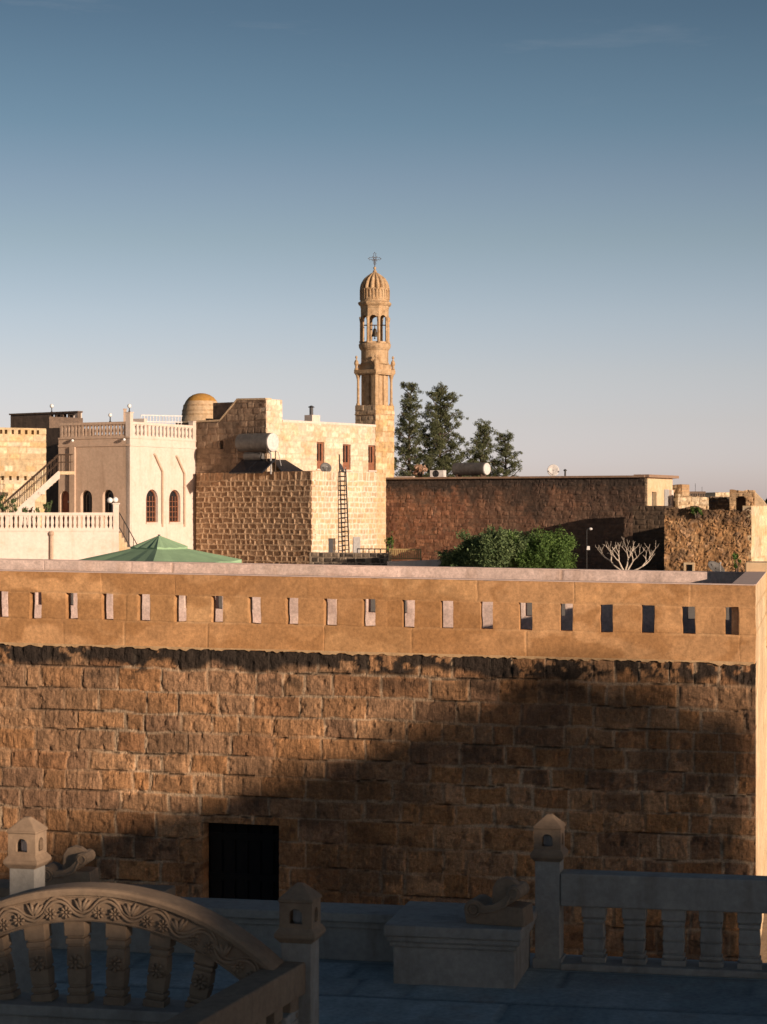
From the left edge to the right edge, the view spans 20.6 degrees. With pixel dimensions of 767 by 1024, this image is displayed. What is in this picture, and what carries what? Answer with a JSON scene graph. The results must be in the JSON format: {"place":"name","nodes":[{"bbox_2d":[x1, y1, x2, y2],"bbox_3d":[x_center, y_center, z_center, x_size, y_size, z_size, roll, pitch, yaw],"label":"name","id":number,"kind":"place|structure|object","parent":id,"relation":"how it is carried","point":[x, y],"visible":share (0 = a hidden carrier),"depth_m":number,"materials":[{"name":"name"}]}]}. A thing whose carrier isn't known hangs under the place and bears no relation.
{"place":"outdoors","nodes":[
{"label":"outdoors","id":0,"kind":"place"},
{"bbox_2d":[0,427,45,527],"bbox_3d":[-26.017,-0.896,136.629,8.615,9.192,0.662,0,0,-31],"label":"house","id":1,"kind":"structure","parent":0,"point":[22,456],"depth_m":137.72,"materials":[{"name":"beige stone"}]},
{"bbox_2d":[0,497,119,559],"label":"terrace wall","id":2,"kind":"structure","parent":0,"point":[58,543],"depth_m":120.60,"materials":[{"name":"white paint"}]},
{"bbox_2d":[0,492,9,527],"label":"pot plant","id":3,"kind":"object","parent":2,"relation":"on","point":[2,508],"visible":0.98,"depth_m":123.92,"materials":[{"name":"green plant"}]},
{"bbox_2d":[8,495,17,527],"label":"pot plant","id":4,"kind":"object","parent":2,"relation":"on","point":[15,509],"visible":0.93,"depth_m":123.95,"materials":[{"name":"green plant"}]},
{"bbox_2d":[22,507,28,527],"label":"pot plant","id":5,"kind":"object","parent":2,"relation":"on","point":[25,509],"visible":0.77,"depth_m":122.43,"materials":[{"name":"green plant"}]},
{"bbox_2d":[27,507,32,527],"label":"pot plant","id":6,"kind":"object","parent":2,"relation":"on","point":[29,510],"visible":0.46,"depth_m":122.47,"materials":[{"name":"green plant"}]},
{"bbox_2d":[33,507,39,527],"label":"pot plant","id":7,"kind":"object","parent":2,"relation":"on","point":[37,510],"visible":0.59,"depth_m":122.45,"materials":[{"name":"green plant"}]},
{"bbox_2d":[0,454,74,526],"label":"outside stair","id":8,"kind":"object","parent":2,"relation":"on","point":[29,502],"visible":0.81,"depth_m":130.50,"materials":[{"name":"white paint"}]},
{"bbox_2d":[42,501,51,527],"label":"pot plant","id":9,"kind":"object","parent":2,"relation":"on","point":[47,506],"visible":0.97,"depth_m":123.46,"materials":[{"name":"green plant"}]},
{"bbox_2d":[44,404,195,549],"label":"house","id":10,"kind":"structure","parent":0,"point":[142,472],"depth_m":139.08,"materials":[{"name":"white paint"}]},
{"bbox_2d":[63,491,68,527],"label":"door","id":11,"kind":"structure","parent":10,"relation":"in","point":[65,495],"depth_m":139.69,"materials":[{"name":"brown wood"}]},
{"bbox_2d":[83,491,91,527],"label":"window","id":12,"kind":"structure","parent":10,"relation":"in","point":[87,497],"depth_m":139.01,"materials":[{"name":"metal"}]},
{"bbox_2d":[105,490,113,527],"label":"window","id":13,"kind":"structure","parent":10,"relation":"in","point":[108,506],"depth_m":138.26,"materials":[{"name":"metal"}]},
{"bbox_2d":[146,490,155,521],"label":"window","id":14,"kind":"structure","parent":10,"relation":"in","point":[150,498],"depth_m":139.55,"materials":[{"name":"brown wood"}]},
{"bbox_2d":[169,490,177,521],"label":"window","id":15,"kind":"structure","parent":10,"relation":"in","point":[173,498],"depth_m":141.96,"materials":[{"name":"brown wood"}]},
{"bbox_2d":[182,393,216,420],"bbox_3d":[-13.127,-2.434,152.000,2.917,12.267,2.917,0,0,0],"label":"dome","id":16,"kind":"structure","parent":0,"point":[197,406],"depth_m":150.87,"materials":[{"name":"stone"}]},
{"bbox_2d":[309,548,387,564],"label":"wall","id":17,"kind":"structure","parent":0,"point":[357,558],"depth_m":121.03,"materials":[{"name":"stone"}]},
{"bbox_2d":[0,559,766,961],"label":"walled building","id":18,"kind":"structure","parent":0,"point":[450,735],"depth_m":28.04,"materials":[{"name":"stone"}]},
{"bbox_2d":[209,823,278,899],"bbox_3d":[-1.860,5.034,28.660,1.102,1.973,0.115,0,0,12],"label":"door","id":19,"kind":"structure","parent":18,"relation":"in","point":[243,858],"depth_m":28.63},
{"bbox_2d":[0,0,766,499],"label":"sky","id":20,"kind":"structure","parent":0,"point":[562,204],"materials":[{"name":"blue"}]},
{"bbox_2d":[71,569,728,619],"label":"courtyard","id":21,"kind":"structure","parent":0,"point":[691,612],"depth_m":80.87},
{"bbox_2d":[9,404,82,427],"bbox_3d":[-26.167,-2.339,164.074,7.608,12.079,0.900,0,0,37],"label":"roof room","id":22,"kind":"object","parent":21,"relation":"on","point":[27,420],"visible":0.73,"depth_m":164.32,"materials":[{"name":"stone"}]},
{"bbox_2d":[119,512,136,550],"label":"steps","id":23,"kind":"structure","parent":21,"relation":"on","point":[122,545],"depth_m":121.70,"materials":[{"name":"beige stone"}]},
{"bbox_2d":[80,534,241,562],"bbox_3d":[-6.595,2.180,62.000,3.422,3.040,3.422,0,0,43],"label":"parasol","id":24,"kind":"object","parent":21,"relation":"on","point":[158,548],"visible":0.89,"depth_m":61.50,"materials":[{"name":"fabric"}]},
{"bbox_2d":[176,398,376,540],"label":"house","id":25,"kind":"structure","parent":21,"relation":"on","point":[311,442],"depth_m":143.02,"materials":[{"name":"beige stone"}]},
{"bbox_2d":[316,442,322,469],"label":"window","id":26,"kind":"structure","parent":25,"relation":"in","point":[319,444],"depth_m":144.55,"materials":[{"name":"brown wood"}]},
{"bbox_2d":[343,444,352,471],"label":"window","id":27,"kind":"structure","parent":25,"relation":"in","point":[345,446],"depth_m":146.86,"materials":[{"name":"brown wood"}]},
{"bbox_2d":[368,445,376,471],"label":"window","id":28,"kind":"structure","parent":25,"relation":"in","point":[370,447],"depth_m":148.99,"materials":[{"name":"brown wood"}]},
{"bbox_2d":[196,471,385,563],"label":"annex","id":29,"kind":"object","parent":21,"relation":"on","point":[284,517],"visible":0.88,"depth_m":140.01,"materials":[{"name":"beige stone"}]},
{"bbox_2d":[229,433,302,474],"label":"water heater","id":30,"kind":"object","parent":29,"relation":"on","point":[254,447],"visible":1,"depth_m":139.79,"materials":[{"name":"white paint"}]},
{"bbox_2d":[320,463,331,471],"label":"satellite dish","id":31,"kind":"object","parent":29,"relation":"on","point":[325,467],"visible":1,"depth_m":138.80,"materials":[{"name":"grey paint"}]},
{"bbox_2d":[328,538,332,551],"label":"door","id":32,"kind":"structure","parent":29,"relation":"in","point":[330,540],"depth_m":138.87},
{"bbox_2d":[339,454,349,552],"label":"ladder","id":33,"kind":"object","parent":21,"relation":"on","point":[341,508],"visible":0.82,"depth_m":139.24,"materials":[{"name":"metal"}]},
{"bbox_2d":[354,252,394,476],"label":"bell tower","id":34,"kind":"structure","parent":21,"relation":"on","point":[373,370],"depth_m":149.92,"materials":[{"name":"stone"}]},
{"bbox_2d":[364,325,384,338],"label":"bell","id":35,"kind":"object","parent":34,"relation":"hanging from","point":[374,333],"visible":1,"depth_m":150.54,"materials":[{"name":"grey metal"}]},
{"bbox_2d":[384,531,393,560],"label":"weed","id":36,"kind":"object","parent":21,"relation":"on","point":[390,543],"visible":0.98,"depth_m":127.95,"materials":[{"name":"green plant"}]},
{"bbox_2d":[389,548,420,560],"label":"railing","id":37,"kind":"object","parent":21,"relation":"on","point":[410,553],"visible":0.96,"depth_m":118.39,"materials":[{"name":"gold metal"}]},
{"bbox_2d":[394,381,432,476],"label":"pine tree","id":38,"kind":"object","parent":21,"relation":"on","point":[409,428],"visible":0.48,"depth_m":159.61,"materials":[{"name":"green plant"}]},
{"bbox_2d":[411,381,483,476],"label":"pine tree","id":39,"kind":"object","parent":21,"relation":"on","point":[438,434],"visible":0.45,"depth_m":162.34,"materials":[{"name":"green plant"}]},
{"bbox_2d":[434,547,474,566],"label":"shrub","id":40,"kind":"object","parent":21,"relation":"on","point":[446,557],"visible":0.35,"depth_m":114.83,"materials":[{"name":"green plant"}]},
{"bbox_2d":[451,418,509,476],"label":"pine tree","id":41,"kind":"object","parent":21,"relation":"on","point":[481,441],"visible":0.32,"depth_m":164.61,"materials":[{"name":"green plant"}]},
{"bbox_2d":[452,524,538,567],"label":"shrub","id":42,"kind":"object","parent":21,"relation":"on","point":[492,547],"visible":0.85,"depth_m":113.00,"materials":[{"name":"green plant"}]},
{"bbox_2d":[488,429,522,476],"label":"pine tree","id":43,"kind":"object","parent":21,"relation":"on","point":[504,439],"visible":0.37,"depth_m":165.64,"materials":[{"name":"green plant"}]},
{"bbox_2d":[502,525,579,568],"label":"shrub","id":44,"kind":"object","parent":21,"relation":"on","point":[548,551],"visible":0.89,"depth_m":112.83,"materials":[{"name":"green plant"}]},
{"bbox_2d":[586,528,591,568],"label":"lamp post","id":45,"kind":"object","parent":21,"relation":"on","point":[587,547],"visible":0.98,"depth_m":110.98,"materials":[{"name":"metal"}]},
{"bbox_2d":[596,538,657,569],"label":"dead tree","id":46,"kind":"object","parent":21,"relation":"on","point":[630,552],"visible":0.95,"depth_m":111.95,"materials":[{"name":"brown wood"}]},
{"bbox_2d":[708,561,724,571],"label":"satellite dish","id":47,"kind":"object","parent":21,"relation":"on","point":[714,566],"visible":0.79,"depth_m":118.65,"materials":[{"name":"grey paint"}]},
{"bbox_2d":[732,553,741,571],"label":"weed","id":48,"kind":"object","parent":21,"relation":"on","point":[735,557],"visible":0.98,"depth_m":118.95,"materials":[{"name":"green plant"}]},
{"bbox_2d":[387,560,447,566],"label":"wall","id":49,"kind":"structure","parent":0,"point":[416,563],"depth_m":117.72,"materials":[{"name":"white paint"}]},
{"bbox_2d":[386,474,678,568],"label":"house","id":50,"kind":"structure","parent":0,"point":[427,515],"depth_m":139.60,"materials":[{"name":"beige stone"}]},
{"bbox_2d":[413,464,427,476],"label":"flowering bush","id":51,"kind":"object","parent":50,"relation":"on","point":[420,470],"visible":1,"depth_m":145.04,"materials":[{"name":"pink plant"}]},
{"bbox_2d":[430,470,445,476],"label":"air conditioner","id":52,"kind":"object","parent":50,"relation":"on","point":[437,473],"visible":0.94,"depth_m":143.77,"materials":[{"name":"white paint"}]},
{"bbox_2d":[452,462,490,476],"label":"water tank","id":53,"kind":"object","parent":50,"relation":"on","point":[483,469],"visible":0.98,"depth_m":142.97,"materials":[{"name":"white metal"}]},
{"bbox_2d":[547,464,558,475],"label":"satellite dish","id":54,"kind":"object","parent":50,"relation":"on","point":[552,469],"visible":1,"depth_m":139.63,"materials":[{"name":"white paint"}]},
{"bbox_2d":[632,506,672,569],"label":"yard wall","id":55,"kind":"structure","parent":0,"point":[648,525],"depth_m":132.09,"materials":[{"name":"brown stone"}]},
{"bbox_2d":[673,484,688,506],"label":"stone pier","id":56,"kind":"structure","parent":0,"point":[682,489],"depth_m":140.87,"materials":[{"name":"beige stone"}]},
{"bbox_2d":[675,494,708,509],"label":"ruined wall","id":57,"kind":"structure","parent":0,"point":[682,501],"depth_m":139.09,"materials":[{"name":"beige stone"}]},
{"bbox_2d":[689,483,705,496],"bbox_3d":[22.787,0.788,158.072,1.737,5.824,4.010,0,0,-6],"label":"roof parapet","id":58,"kind":"structure","parent":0,"point":[695,492],"depth_m":156.14,"materials":[{"name":"stone"}]},
{"bbox_2d":[691,492,729,497],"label":"house","id":59,"kind":"structure","parent":0,"point":[718,494],"depth_m":195.25,"materials":[{"name":"beige stone"}]},
{"bbox_2d":[664,506,766,571],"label":"rubble wall","id":60,"kind":"structure","parent":0,"point":[693,543],"depth_m":123.30,"materials":[{"name":"beige stone"}]},
{"bbox_2d":[684,562,694,570],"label":"window","id":61,"kind":"structure","parent":60,"relation":"in","point":[690,565],"depth_m":123.52,"materials":[{"name":"beige stone"}]},
{"bbox_2d":[690,507,702,517],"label":"weed","id":62,"kind":"object","parent":60,"relation":"attached to","point":[695,512],"visible":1,"depth_m":123.16,"materials":[{"name":"green plant"}]},
{"bbox_2d":[709,496,729,510],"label":"ruined wall","id":63,"kind":"structure","parent":0,"point":[716,502],"depth_m":143.45,"materials":[{"name":"brown stone"}]},
{"bbox_2d":[730,489,766,510],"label":"ruined arch","id":64,"kind":"structure","parent":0,"point":[739,499],"depth_m":140.81,"materials":[{"name":"stone"}]},
{"bbox_2d":[760,914,766,962],"bbox_3d":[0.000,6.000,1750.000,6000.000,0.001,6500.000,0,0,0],"label":"ground","id":65,"kind":"structure","parent":0,"point":[763,951],"depth_m":29.47,"materials":[{"name":"beige stone"}]},
{"bbox_2d":[54,949,766,980],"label":"terrace","id":66,"kind":"structure","parent":65,"relation":"on","point":[532,955],"depth_m":16.55,"materials":[{"name":"stone"}]},
{"bbox_2d":[0,879,174,952],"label":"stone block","id":67,"kind":"structure","parent":66,"relation":"on","point":[140,938],"depth_m":17.07,"materials":[{"name":"grey stone"}]},
{"bbox_2d":[45,845,98,885],"bbox_3d":[-2.579,2.894,17.281,0.446,0.328,0.272,0,0,8],"label":"carved console","id":68,"kind":"object","parent":67,"relation":"on","point":[73,868],"visible":0.95,"depth_m":17.17,"materials":[{"name":"stone"}]},
{"bbox_2d":[173,897,404,961],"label":"wall","id":69,"kind":"structure","parent":66,"relation":"on","point":[354,931],"depth_m":16.74,"materials":[{"name":"grey stone"}]},
{"bbox_2d":[52,949,766,1023],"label":"terrace paving","id":70,"kind":"structure","parent":66,"relation":"on","point":[360,993],"depth_m":15.42,"materials":[{"name":"grey stone"}]},
{"bbox_2d":[3,816,50,992],"bbox_3d":[-2.567,2.873,15.200,0.264,1.355,0.264,0,0,14],"label":"lantern post","id":71,"kind":"object","parent":70,"relation":"on","point":[27,859],"visible":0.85,"depth_m":15.11,"materials":[{"name":"grey stone"}]},
{"bbox_2d":[0,882,298,1023],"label":"balustrade","id":72,"kind":"object","parent":70,"relation":"on","point":[212,939],"visible":0.94,"depth_m":13.18,"materials":[{"name":"stone"}]},
{"bbox_2d":[161,961,304,1023],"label":"balustrade","id":73,"kind":"object","parent":70,"relation":"on","point":[262,996],"visible":0.97,"depth_m":12.46,"materials":[{"name":"stone"}]},
{"bbox_2d":[274,882,325,1023],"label":"lantern post","id":74,"kind":"object","parent":70,"relation":"on","point":[299,932],"visible":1,"depth_m":13.15,"materials":[{"name":"grey stone"}]},
{"bbox_2d":[384,901,535,988],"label":"stone block","id":75,"kind":"structure","parent":70,"relation":"on","point":[439,943],"depth_m":15.76,"materials":[{"name":"beige stone"}]},
{"bbox_2d":[464,876,532,926],"bbox_3d":[0.869,2.916,15.884,0.470,0.345,0.286,0,0,20],"label":"carved console","id":76,"kind":"object","parent":75,"relation":"on","point":[502,906],"visible":1,"depth_m":15.79,"materials":[{"name":"stone"}]},
{"bbox_2d":[530,813,568,968],"bbox_3d":[1.298,2.955,16.500,0.264,1.190,0.264,0,0,14],"label":"lantern post","id":77,"kind":"object","parent":66,"relation":"on","point":[549,853],"visible":1,"depth_m":16.41,"materials":[{"name":"grey stone"}]},
{"bbox_2d":[560,869,766,978],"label":"balustrade","id":78,"kind":"object","parent":66,"relation":"on","point":[674,898],"visible":1,"depth_m":16.23,"materials":[{"name":"grey stone"}]}
]}

